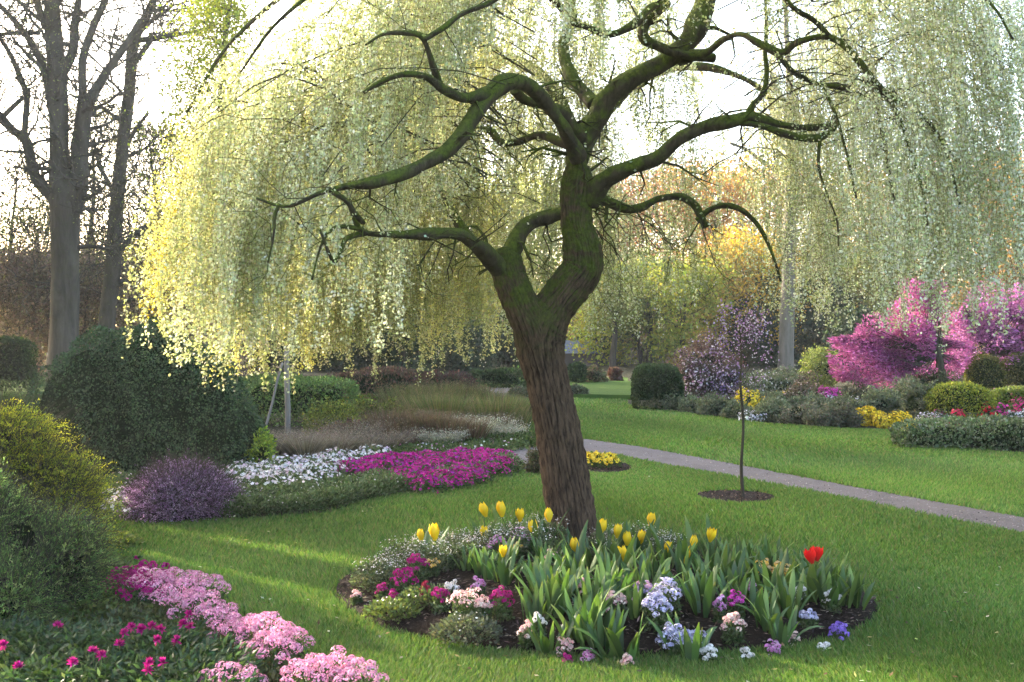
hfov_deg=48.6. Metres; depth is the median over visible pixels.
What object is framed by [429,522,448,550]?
tulip
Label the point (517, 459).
edging plant
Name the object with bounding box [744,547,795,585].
tulip leaves
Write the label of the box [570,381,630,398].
lawn terrace
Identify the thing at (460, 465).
edging plant
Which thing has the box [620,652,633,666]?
bedding flowers
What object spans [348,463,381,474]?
magenta flowers
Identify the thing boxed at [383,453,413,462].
magenta flowers
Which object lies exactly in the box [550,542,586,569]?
tulip leaves
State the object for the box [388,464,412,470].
magenta flowers
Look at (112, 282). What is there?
tall tree
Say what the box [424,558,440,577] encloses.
bedding flowers
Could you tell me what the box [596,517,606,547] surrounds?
tulip
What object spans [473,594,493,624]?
bedding flowers
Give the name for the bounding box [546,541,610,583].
tulip leaves
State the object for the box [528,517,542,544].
tulip
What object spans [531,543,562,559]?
tulip leaves
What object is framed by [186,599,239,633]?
pink flowers
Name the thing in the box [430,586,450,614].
bedding flowers
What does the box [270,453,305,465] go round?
white flowers
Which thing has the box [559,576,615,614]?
tulip leaves
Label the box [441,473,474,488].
magenta flowers
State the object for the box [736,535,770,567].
tulip leaves
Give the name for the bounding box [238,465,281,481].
white flowers
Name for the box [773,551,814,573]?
tulip leaves
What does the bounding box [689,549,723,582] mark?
tulip leaves
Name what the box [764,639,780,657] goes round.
bedding flowers
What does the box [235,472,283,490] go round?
white flowers
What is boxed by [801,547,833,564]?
tulip leaves
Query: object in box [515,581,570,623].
tulip leaves
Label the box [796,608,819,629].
bedding flowers
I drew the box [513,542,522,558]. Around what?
bedding flowers
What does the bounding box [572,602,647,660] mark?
tulip leaves
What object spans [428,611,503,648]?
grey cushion
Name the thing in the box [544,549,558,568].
bedding flowers
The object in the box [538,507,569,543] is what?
tulip
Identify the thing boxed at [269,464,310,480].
white flowers
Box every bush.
[0,219,85,371]
[0,247,120,371]
[0,250,49,339]
[13,232,141,354]
[24,314,277,474]
[79,244,188,337]
[99,265,217,355]
[168,283,272,376]
[736,364,811,396]
[774,368,830,402]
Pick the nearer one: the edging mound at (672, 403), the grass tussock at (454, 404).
the grass tussock at (454, 404)
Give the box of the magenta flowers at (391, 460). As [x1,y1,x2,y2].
[372,457,410,470]
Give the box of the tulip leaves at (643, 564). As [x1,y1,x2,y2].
[618,546,668,587]
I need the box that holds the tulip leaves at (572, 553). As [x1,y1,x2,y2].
[545,533,578,557]
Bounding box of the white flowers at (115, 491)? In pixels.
[101,486,127,502]
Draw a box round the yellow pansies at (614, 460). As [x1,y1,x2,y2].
[601,456,622,467]
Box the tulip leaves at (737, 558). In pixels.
[715,535,759,566]
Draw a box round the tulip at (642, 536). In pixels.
[631,520,653,552]
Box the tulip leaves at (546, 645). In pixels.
[526,605,581,656]
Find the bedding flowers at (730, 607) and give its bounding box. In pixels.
[726,589,745,618]
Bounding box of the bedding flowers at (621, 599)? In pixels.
[602,590,628,618]
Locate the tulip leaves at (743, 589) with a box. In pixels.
[706,567,750,610]
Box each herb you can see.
[17,611,78,628]
[42,597,130,624]
[60,619,114,633]
[66,622,153,646]
[67,597,131,622]
[74,602,160,628]
[88,583,131,601]
[95,556,133,577]
[97,551,131,567]
[108,530,144,549]
[109,589,163,607]
[113,595,198,622]
[128,611,206,629]
[157,601,235,620]
[163,621,206,639]
[175,612,241,630]
[184,619,268,652]
[190,659,278,681]
[208,631,297,656]
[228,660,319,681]
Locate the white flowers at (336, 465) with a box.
[306,460,348,477]
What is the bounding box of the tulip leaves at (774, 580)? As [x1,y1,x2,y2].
[748,550,803,603]
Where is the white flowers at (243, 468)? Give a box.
[221,463,260,482]
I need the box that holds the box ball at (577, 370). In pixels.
[567,360,587,382]
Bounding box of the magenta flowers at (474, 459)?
[459,457,486,464]
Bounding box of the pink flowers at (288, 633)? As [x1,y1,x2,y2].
[261,625,315,666]
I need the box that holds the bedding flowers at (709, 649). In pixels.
[699,643,717,661]
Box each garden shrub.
[522,445,539,473]
[585,364,608,381]
[798,343,840,387]
[837,376,891,399]
[858,384,901,413]
[867,372,922,411]
[895,372,937,417]
[908,365,964,389]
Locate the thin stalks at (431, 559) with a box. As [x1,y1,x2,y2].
[408,550,447,574]
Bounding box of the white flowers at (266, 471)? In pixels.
[251,470,285,486]
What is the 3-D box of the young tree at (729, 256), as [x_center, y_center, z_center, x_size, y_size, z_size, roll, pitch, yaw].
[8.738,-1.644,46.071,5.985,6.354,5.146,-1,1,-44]
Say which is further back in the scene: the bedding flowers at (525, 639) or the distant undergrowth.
the distant undergrowth
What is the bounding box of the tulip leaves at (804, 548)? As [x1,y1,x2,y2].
[791,543,835,561]
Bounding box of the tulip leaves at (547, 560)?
[514,547,564,593]
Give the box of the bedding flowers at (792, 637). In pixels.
[788,631,800,646]
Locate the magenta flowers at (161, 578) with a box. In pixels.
[140,568,182,590]
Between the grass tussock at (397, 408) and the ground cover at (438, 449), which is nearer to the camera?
the ground cover at (438, 449)
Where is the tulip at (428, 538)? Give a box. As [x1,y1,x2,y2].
[417,527,432,557]
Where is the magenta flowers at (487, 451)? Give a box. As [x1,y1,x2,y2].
[469,448,505,456]
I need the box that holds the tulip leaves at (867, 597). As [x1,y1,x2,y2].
[836,563,882,609]
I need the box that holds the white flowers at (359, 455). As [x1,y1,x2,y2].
[346,450,375,458]
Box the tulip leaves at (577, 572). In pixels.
[554,554,586,597]
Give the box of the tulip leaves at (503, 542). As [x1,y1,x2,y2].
[482,534,522,562]
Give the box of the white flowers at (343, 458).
[318,454,352,467]
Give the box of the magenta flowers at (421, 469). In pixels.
[404,467,425,474]
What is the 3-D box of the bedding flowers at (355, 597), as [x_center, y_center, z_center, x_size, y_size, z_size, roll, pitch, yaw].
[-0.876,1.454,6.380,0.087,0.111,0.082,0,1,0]
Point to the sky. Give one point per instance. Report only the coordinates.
(728, 14)
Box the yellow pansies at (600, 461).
[592,457,610,468]
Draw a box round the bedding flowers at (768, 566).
[755,558,772,587]
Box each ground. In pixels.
[0,329,1023,679]
[31,343,1023,385]
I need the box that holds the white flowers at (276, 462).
[257,458,295,468]
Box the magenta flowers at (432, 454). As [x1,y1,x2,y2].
[420,451,454,459]
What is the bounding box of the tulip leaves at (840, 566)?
[821,557,848,576]
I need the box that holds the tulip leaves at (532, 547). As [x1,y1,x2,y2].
[521,532,553,557]
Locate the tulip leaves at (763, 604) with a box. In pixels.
[732,585,789,633]
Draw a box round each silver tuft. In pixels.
[413,427,472,442]
[442,411,508,433]
[453,415,523,433]
[489,422,530,436]
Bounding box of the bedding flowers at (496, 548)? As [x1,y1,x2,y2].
[484,534,506,556]
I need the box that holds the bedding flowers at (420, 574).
[405,553,430,583]
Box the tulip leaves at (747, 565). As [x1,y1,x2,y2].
[737,548,771,581]
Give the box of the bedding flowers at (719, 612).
[712,594,726,622]
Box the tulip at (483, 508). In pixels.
[465,502,487,534]
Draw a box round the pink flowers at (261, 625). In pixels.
[235,611,298,659]
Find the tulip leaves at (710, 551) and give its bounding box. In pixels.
[707,542,731,562]
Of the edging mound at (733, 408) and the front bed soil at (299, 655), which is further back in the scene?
the edging mound at (733, 408)
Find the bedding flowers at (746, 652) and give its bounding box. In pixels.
[740,646,754,659]
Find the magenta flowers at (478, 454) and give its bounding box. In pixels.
[456,452,490,464]
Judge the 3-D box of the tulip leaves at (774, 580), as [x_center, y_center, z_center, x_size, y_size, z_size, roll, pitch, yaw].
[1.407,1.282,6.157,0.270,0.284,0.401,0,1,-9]
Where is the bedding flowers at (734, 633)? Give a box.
[720,611,747,646]
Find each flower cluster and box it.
[950,408,964,423]
[977,401,997,420]
[994,402,1010,417]
[1009,397,1023,413]
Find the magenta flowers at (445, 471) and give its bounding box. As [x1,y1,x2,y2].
[424,468,469,489]
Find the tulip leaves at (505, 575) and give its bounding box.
[478,547,526,585]
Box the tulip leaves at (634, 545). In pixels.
[605,537,639,568]
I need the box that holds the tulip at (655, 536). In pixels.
[648,521,671,552]
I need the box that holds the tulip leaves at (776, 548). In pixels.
[767,535,799,566]
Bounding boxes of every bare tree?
[0,75,175,350]
[0,133,49,336]
[0,191,102,368]
[28,96,215,336]
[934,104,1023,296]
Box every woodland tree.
[0,240,40,339]
[41,236,118,342]
[115,240,170,339]
[127,200,225,322]
[431,163,513,326]
[450,161,570,336]
[499,167,635,339]
[552,171,697,339]
[617,145,763,355]
[636,144,782,356]
[657,153,821,338]
[763,176,900,349]
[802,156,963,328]
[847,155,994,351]
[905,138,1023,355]
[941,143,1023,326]
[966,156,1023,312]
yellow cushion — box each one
[856,405,886,425]
[871,407,916,428]
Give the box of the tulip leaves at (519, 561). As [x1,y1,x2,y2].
[486,544,527,576]
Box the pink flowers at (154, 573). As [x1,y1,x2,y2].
[126,566,176,603]
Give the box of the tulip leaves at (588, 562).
[566,536,601,568]
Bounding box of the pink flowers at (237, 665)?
[197,661,268,681]
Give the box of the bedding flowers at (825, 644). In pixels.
[817,641,829,650]
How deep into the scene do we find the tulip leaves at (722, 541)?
7.47 m
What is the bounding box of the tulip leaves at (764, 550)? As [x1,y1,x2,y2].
[751,533,784,564]
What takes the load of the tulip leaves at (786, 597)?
on the mulch bed soil at (416, 624)
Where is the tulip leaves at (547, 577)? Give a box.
[520,564,580,611]
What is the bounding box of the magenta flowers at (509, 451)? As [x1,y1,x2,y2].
[489,448,519,460]
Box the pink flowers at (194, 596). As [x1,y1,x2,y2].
[165,586,220,622]
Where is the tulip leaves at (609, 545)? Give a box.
[589,535,622,561]
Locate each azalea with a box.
[665,331,746,392]
[679,351,727,399]
[711,356,759,397]
[818,385,841,397]
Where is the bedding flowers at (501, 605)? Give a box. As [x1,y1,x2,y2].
[488,585,514,622]
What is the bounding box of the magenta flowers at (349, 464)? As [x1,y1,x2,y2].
[332,459,365,473]
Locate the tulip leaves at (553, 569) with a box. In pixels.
[532,551,566,578]
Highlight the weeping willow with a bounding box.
[116,0,1023,539]
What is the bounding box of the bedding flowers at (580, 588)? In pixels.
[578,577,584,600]
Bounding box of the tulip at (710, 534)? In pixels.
[695,513,716,548]
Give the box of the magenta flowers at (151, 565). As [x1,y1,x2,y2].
[129,559,169,579]
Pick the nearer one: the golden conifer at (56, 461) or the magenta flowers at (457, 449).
the golden conifer at (56, 461)
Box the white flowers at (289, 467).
[278,464,303,472]
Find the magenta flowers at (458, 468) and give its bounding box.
[447,465,483,485]
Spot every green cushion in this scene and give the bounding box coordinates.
[362,595,423,623]
[397,582,462,607]
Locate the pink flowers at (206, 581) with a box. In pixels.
[176,570,231,604]
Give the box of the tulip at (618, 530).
[613,520,629,546]
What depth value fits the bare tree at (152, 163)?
41.57 m
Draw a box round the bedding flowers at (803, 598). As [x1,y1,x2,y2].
[793,585,807,608]
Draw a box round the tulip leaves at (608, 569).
[590,554,638,581]
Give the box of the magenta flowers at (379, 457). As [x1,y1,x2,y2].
[364,455,397,469]
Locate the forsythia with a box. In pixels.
[734,386,764,409]
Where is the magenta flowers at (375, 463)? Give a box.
[356,458,393,472]
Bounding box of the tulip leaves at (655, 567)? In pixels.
[629,549,670,579]
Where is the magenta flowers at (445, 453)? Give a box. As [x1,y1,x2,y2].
[436,450,462,460]
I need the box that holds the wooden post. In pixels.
[284,346,290,436]
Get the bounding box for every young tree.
[565,255,655,365]
[584,243,706,364]
[630,244,752,366]
[664,226,803,358]
[671,215,820,353]
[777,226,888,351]
[804,225,947,344]
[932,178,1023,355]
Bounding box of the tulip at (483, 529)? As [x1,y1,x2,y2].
[470,516,496,537]
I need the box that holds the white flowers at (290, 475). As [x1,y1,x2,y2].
[262,468,314,486]
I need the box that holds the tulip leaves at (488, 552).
[457,544,491,564]
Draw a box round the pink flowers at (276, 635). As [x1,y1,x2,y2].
[238,625,297,679]
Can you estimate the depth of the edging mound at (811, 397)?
20.73 m
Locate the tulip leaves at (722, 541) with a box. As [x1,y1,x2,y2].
[717,535,733,547]
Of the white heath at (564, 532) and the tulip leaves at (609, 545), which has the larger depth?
the white heath at (564, 532)
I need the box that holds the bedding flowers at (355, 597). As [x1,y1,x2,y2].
[350,589,363,605]
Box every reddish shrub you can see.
[317,418,377,437]
[321,365,428,401]
[410,369,478,390]
[606,366,623,380]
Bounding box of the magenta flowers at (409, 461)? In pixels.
[401,458,416,467]
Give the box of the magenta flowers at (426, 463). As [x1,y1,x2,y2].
[406,461,445,471]
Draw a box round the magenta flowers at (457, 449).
[442,446,473,455]
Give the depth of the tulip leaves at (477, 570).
6.63 m
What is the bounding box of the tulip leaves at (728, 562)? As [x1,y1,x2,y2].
[693,541,740,580]
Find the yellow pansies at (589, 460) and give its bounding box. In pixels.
[587,455,598,466]
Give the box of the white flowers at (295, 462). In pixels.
[279,457,313,468]
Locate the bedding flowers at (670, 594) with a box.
[650,577,684,618]
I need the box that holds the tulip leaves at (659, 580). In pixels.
[622,565,688,604]
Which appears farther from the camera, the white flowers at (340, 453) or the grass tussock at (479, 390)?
the grass tussock at (479, 390)
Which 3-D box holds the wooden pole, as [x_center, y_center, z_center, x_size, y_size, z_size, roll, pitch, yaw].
[-3.692,0.857,17.544,0.314,1.044,0.039,0,1,0]
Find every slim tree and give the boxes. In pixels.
[579,271,650,366]
[628,278,677,362]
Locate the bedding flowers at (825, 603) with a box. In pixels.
[820,588,841,613]
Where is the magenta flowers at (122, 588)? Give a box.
[105,573,155,601]
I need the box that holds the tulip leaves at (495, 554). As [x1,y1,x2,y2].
[487,543,518,565]
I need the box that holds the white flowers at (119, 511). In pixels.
[106,501,141,517]
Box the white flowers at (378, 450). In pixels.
[356,443,390,455]
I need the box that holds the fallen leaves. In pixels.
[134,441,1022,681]
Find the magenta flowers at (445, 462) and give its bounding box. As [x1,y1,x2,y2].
[420,457,457,469]
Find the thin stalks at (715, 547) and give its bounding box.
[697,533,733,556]
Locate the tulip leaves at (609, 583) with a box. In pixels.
[560,560,619,599]
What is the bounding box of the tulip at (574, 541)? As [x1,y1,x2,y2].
[555,520,587,557]
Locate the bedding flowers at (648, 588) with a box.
[632,580,652,613]
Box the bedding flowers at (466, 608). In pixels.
[446,587,485,627]
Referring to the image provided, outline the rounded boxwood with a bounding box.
[629,361,685,409]
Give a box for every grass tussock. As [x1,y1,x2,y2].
[354,403,416,439]
[361,380,446,405]
[367,399,428,418]
[368,381,432,402]
[369,414,427,443]
[375,396,443,412]
[385,406,444,442]
[393,388,470,409]
[398,406,461,441]
[400,379,472,403]
[401,388,483,417]
[410,407,460,420]
[412,376,482,396]
[417,410,478,442]
[426,378,505,405]
[432,395,494,408]
[441,414,498,440]
[448,397,517,417]
[456,388,530,416]
[461,384,517,403]
[461,387,525,408]
[472,410,526,428]
[479,404,533,432]
[503,395,531,421]
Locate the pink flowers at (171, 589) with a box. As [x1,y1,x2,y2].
[149,580,198,614]
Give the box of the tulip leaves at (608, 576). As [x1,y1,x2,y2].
[586,555,634,599]
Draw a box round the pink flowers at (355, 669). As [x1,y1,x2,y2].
[327,657,388,681]
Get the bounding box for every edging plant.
[213,492,257,516]
[225,491,278,517]
[235,484,261,495]
[242,484,281,495]
[248,493,291,514]
[259,480,300,496]
[265,492,307,514]
[280,490,327,512]
[282,481,318,496]
[299,485,348,509]
[304,479,336,490]
[320,472,364,486]
[323,482,363,505]
[334,479,379,502]
[347,471,369,480]
[349,474,400,496]
[358,467,401,480]
[369,471,413,493]
[396,472,426,491]
[415,474,446,488]
[428,465,465,482]
[453,463,484,480]
[479,460,503,473]
[490,450,524,468]
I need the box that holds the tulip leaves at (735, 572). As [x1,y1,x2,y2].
[700,547,753,590]
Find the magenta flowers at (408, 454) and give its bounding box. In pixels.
[390,452,422,462]
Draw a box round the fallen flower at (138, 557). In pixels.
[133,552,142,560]
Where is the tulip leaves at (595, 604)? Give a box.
[572,566,629,622]
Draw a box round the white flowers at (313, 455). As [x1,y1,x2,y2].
[305,451,329,462]
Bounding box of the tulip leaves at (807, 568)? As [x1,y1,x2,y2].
[799,556,840,581]
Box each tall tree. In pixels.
[0,0,201,385]
[0,0,253,346]
[693,0,862,368]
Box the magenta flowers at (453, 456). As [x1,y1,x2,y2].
[439,453,472,463]
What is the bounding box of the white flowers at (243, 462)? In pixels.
[225,459,256,471]
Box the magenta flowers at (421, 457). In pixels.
[409,456,429,469]
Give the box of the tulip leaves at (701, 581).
[677,558,726,602]
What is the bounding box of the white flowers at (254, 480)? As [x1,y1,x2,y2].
[237,474,268,487]
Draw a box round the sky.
[0,0,1023,327]
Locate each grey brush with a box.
[261,424,355,457]
[270,423,309,456]
[290,429,345,440]
[293,426,381,453]
[305,410,396,442]
[331,427,405,453]
[347,422,428,446]
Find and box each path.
[491,387,514,395]
[505,439,1023,531]
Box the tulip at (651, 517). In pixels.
[634,512,659,539]
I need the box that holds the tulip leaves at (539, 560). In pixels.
[525,547,552,565]
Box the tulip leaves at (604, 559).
[591,542,644,582]
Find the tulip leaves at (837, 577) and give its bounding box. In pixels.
[800,551,848,582]
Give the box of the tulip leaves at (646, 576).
[614,556,683,588]
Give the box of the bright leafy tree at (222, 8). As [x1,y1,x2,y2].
[124,0,289,376]
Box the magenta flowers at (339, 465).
[325,460,351,473]
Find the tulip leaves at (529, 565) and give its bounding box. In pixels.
[513,553,543,581]
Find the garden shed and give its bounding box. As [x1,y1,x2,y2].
[565,340,603,364]
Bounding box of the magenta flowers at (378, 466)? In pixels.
[352,465,383,474]
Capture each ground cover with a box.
[99,471,135,490]
[100,480,126,497]
[103,469,141,481]
[213,458,242,471]
[376,443,406,453]
[382,442,420,452]
[386,442,432,453]
[411,441,434,452]
[418,441,450,448]
[418,445,451,455]
[420,439,456,448]
[442,442,476,454]
[449,445,480,451]
[454,440,502,450]
[462,437,495,442]
[478,441,516,451]
[490,436,529,449]
[512,437,535,447]
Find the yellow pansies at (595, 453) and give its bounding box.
[589,450,605,460]
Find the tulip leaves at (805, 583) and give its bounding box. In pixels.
[787,557,833,602]
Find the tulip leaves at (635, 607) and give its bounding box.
[624,572,668,619]
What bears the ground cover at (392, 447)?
on the bed soil at (280, 427)
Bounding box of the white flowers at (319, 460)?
[302,454,340,468]
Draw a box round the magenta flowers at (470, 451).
[457,449,484,457]
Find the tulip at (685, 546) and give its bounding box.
[681,535,702,561]
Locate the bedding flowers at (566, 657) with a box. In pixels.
[561,652,572,663]
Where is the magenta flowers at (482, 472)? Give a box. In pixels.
[462,468,493,483]
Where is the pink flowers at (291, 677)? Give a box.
[279,652,340,681]
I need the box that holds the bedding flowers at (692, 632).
[683,629,709,642]
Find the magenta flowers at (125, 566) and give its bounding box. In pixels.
[118,565,156,583]
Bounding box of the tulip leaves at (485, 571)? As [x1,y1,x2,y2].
[472,542,513,580]
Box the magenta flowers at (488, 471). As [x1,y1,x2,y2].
[464,462,494,477]
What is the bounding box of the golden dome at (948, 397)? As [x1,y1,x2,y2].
[923,380,996,417]
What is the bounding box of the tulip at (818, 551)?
[793,546,838,586]
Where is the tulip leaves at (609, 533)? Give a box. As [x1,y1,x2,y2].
[595,526,616,542]
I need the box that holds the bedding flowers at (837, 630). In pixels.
[826,621,850,642]
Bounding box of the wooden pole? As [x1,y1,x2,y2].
[265,363,282,427]
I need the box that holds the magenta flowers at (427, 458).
[410,456,442,466]
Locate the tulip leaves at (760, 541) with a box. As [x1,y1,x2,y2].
[749,536,761,549]
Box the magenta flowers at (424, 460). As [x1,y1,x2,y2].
[410,459,448,470]
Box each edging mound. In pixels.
[659,389,684,410]
[678,388,709,412]
[696,389,732,415]
[719,393,753,418]
[751,390,797,421]
[754,385,796,405]
[775,396,821,423]
[787,388,831,408]
[799,401,850,425]
[817,389,867,410]
[829,398,864,426]
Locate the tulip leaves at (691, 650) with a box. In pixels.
[647,611,717,662]
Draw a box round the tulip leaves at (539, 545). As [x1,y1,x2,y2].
[530,532,563,556]
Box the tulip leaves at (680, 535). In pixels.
[666,532,697,544]
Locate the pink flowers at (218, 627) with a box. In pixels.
[206,609,250,642]
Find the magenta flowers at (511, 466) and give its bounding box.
[478,455,523,473]
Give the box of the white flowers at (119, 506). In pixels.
[100,495,146,520]
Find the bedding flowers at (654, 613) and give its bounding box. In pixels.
[641,590,673,635]
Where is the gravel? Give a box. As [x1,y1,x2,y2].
[519,440,1022,528]
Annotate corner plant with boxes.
[0,609,102,666]
[0,610,35,639]
[0,617,55,666]
[0,620,90,675]
[0,624,129,679]
[0,635,31,671]
[0,640,83,681]
[0,646,123,681]
[37,638,155,681]
[51,613,162,667]
[75,647,198,681]
[82,621,199,677]
[100,609,211,662]
[110,650,236,681]
[115,619,232,681]
[146,655,265,681]
[149,633,265,681]
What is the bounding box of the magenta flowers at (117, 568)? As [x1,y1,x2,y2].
[107,566,137,583]
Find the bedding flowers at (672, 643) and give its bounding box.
[655,621,691,658]
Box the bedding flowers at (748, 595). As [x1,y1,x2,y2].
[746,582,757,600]
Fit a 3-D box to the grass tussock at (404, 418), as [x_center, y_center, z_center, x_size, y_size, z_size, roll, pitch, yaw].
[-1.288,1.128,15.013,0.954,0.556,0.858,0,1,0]
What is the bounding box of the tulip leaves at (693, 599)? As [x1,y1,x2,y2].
[660,564,738,617]
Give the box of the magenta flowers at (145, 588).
[121,579,166,605]
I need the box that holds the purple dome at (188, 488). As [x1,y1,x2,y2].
[111,430,260,523]
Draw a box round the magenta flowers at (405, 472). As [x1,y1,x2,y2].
[389,466,422,478]
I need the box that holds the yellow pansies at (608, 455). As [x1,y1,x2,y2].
[598,452,616,459]
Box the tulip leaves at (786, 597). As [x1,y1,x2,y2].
[755,566,815,618]
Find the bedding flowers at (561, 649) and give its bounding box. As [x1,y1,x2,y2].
[554,636,573,657]
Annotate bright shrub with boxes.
[244,425,277,464]
[299,393,366,435]
[347,393,400,419]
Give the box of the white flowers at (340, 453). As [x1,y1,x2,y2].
[318,447,356,460]
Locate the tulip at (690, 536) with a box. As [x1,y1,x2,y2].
[685,515,697,557]
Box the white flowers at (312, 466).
[292,461,335,480]
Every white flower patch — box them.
[738,409,766,421]
[915,412,941,426]
[927,409,952,422]
[1008,408,1023,421]
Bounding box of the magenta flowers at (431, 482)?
[406,474,453,493]
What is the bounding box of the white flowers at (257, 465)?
[244,462,283,471]
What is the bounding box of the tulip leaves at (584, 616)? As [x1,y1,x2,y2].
[546,586,610,646]
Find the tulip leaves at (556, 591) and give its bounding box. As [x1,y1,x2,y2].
[508,561,574,617]
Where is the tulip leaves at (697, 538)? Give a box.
[693,527,705,550]
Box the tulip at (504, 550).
[499,536,514,568]
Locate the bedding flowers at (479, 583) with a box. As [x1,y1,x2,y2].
[470,575,486,598]
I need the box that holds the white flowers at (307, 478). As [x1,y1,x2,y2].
[280,476,318,489]
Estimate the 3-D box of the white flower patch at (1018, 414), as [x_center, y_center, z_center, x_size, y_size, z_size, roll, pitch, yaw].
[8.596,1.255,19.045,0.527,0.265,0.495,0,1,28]
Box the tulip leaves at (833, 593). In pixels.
[799,560,848,609]
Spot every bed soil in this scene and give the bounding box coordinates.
[0,394,528,523]
[24,565,345,681]
[336,534,877,657]
[588,461,630,471]
[628,377,1023,451]
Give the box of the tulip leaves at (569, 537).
[560,527,592,543]
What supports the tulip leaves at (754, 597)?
on the mulch bed soil at (416, 624)
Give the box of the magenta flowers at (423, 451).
[412,449,437,457]
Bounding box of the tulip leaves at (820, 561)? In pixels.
[791,547,829,573]
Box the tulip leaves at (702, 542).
[695,528,717,554]
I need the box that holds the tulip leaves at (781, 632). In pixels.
[763,603,822,647]
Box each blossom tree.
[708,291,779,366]
[825,277,974,389]
[943,278,1023,388]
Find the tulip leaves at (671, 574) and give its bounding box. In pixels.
[654,561,710,591]
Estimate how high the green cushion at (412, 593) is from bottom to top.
0.141 m
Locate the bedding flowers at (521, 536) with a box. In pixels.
[510,526,528,554]
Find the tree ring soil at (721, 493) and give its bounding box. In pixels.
[698,490,774,502]
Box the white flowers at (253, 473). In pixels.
[237,469,273,485]
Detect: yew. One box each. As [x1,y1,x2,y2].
[240,308,291,368]
[278,314,326,368]
[311,322,385,371]
[358,332,406,365]
[362,308,452,371]
[405,305,451,368]
[431,309,505,370]
[486,310,519,366]
[569,317,635,363]
[768,268,869,365]
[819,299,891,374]
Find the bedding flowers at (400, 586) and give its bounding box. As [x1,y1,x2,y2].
[390,566,418,592]
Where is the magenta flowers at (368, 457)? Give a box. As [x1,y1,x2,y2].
[355,455,382,459]
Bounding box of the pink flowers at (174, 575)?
[153,567,205,601]
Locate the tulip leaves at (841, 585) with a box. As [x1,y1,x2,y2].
[830,564,865,608]
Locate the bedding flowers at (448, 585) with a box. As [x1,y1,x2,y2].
[444,579,461,599]
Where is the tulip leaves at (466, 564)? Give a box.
[445,542,475,570]
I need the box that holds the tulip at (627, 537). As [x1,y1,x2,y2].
[622,521,630,549]
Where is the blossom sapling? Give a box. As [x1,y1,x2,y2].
[684,296,779,497]
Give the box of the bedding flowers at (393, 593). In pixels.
[385,588,399,602]
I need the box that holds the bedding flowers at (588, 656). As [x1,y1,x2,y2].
[580,648,594,661]
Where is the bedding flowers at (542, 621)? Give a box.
[530,611,547,637]
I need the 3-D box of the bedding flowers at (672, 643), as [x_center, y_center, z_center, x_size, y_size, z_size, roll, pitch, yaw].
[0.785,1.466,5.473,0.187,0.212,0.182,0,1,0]
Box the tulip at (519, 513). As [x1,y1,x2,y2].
[515,508,531,532]
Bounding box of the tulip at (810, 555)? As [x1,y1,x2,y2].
[803,547,831,601]
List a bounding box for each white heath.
[348,551,400,594]
[362,558,409,592]
[372,549,406,581]
[377,533,427,564]
[392,549,426,577]
[398,537,438,557]
[402,538,452,575]
[413,531,452,551]
[427,541,462,570]
[438,529,464,549]
[438,533,482,568]
[442,527,482,556]
[453,534,493,561]
[467,524,515,555]
[486,523,531,558]
[491,520,529,534]
[511,513,553,536]
[517,524,559,558]
[533,514,571,547]
[585,529,614,546]
[589,533,616,557]
[614,520,657,555]
[644,527,671,542]
[646,534,676,560]
[657,531,686,549]
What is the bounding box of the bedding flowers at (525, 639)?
[517,619,537,647]
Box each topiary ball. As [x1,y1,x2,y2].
[962,353,1006,395]
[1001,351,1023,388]
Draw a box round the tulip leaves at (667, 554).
[646,535,674,567]
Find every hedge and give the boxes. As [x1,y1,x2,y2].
[0,334,39,392]
[0,392,40,414]
[237,372,365,426]
[468,365,526,387]
[469,383,490,396]
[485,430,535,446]
[506,385,527,398]
[571,382,589,394]
[889,412,1023,450]
[991,385,1023,408]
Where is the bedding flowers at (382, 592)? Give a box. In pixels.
[374,582,387,600]
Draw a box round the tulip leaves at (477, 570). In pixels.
[468,554,497,577]
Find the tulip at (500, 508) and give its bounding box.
[492,500,516,536]
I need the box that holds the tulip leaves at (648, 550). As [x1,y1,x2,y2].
[637,542,664,572]
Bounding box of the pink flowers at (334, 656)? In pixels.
[304,645,367,681]
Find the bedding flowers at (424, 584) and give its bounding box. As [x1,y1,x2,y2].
[418,580,432,602]
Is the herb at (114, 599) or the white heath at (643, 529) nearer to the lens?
the herb at (114, 599)
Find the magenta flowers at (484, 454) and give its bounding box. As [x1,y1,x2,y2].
[473,453,514,469]
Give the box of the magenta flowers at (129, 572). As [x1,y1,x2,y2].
[98,570,135,598]
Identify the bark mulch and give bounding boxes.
[589,461,630,471]
[698,489,774,501]
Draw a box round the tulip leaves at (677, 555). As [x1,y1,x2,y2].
[655,535,695,576]
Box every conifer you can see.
[0,376,146,556]
[0,440,133,634]
[745,255,780,365]
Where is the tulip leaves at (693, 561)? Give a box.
[691,551,715,572]
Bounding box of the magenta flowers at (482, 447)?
[470,446,491,454]
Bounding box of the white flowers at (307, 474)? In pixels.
[281,471,320,482]
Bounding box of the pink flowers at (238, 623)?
[221,613,269,655]
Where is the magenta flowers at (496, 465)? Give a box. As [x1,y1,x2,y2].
[482,462,511,476]
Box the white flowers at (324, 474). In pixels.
[311,469,341,481]
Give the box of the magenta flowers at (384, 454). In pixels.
[375,451,406,460]
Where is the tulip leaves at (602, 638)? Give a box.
[564,604,628,657]
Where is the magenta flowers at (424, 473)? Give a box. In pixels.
[399,471,448,491]
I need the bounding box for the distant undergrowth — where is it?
[1,244,998,353]
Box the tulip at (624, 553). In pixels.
[613,534,635,571]
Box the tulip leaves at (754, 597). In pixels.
[726,571,770,616]
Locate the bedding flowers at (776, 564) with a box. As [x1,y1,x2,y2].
[771,558,790,586]

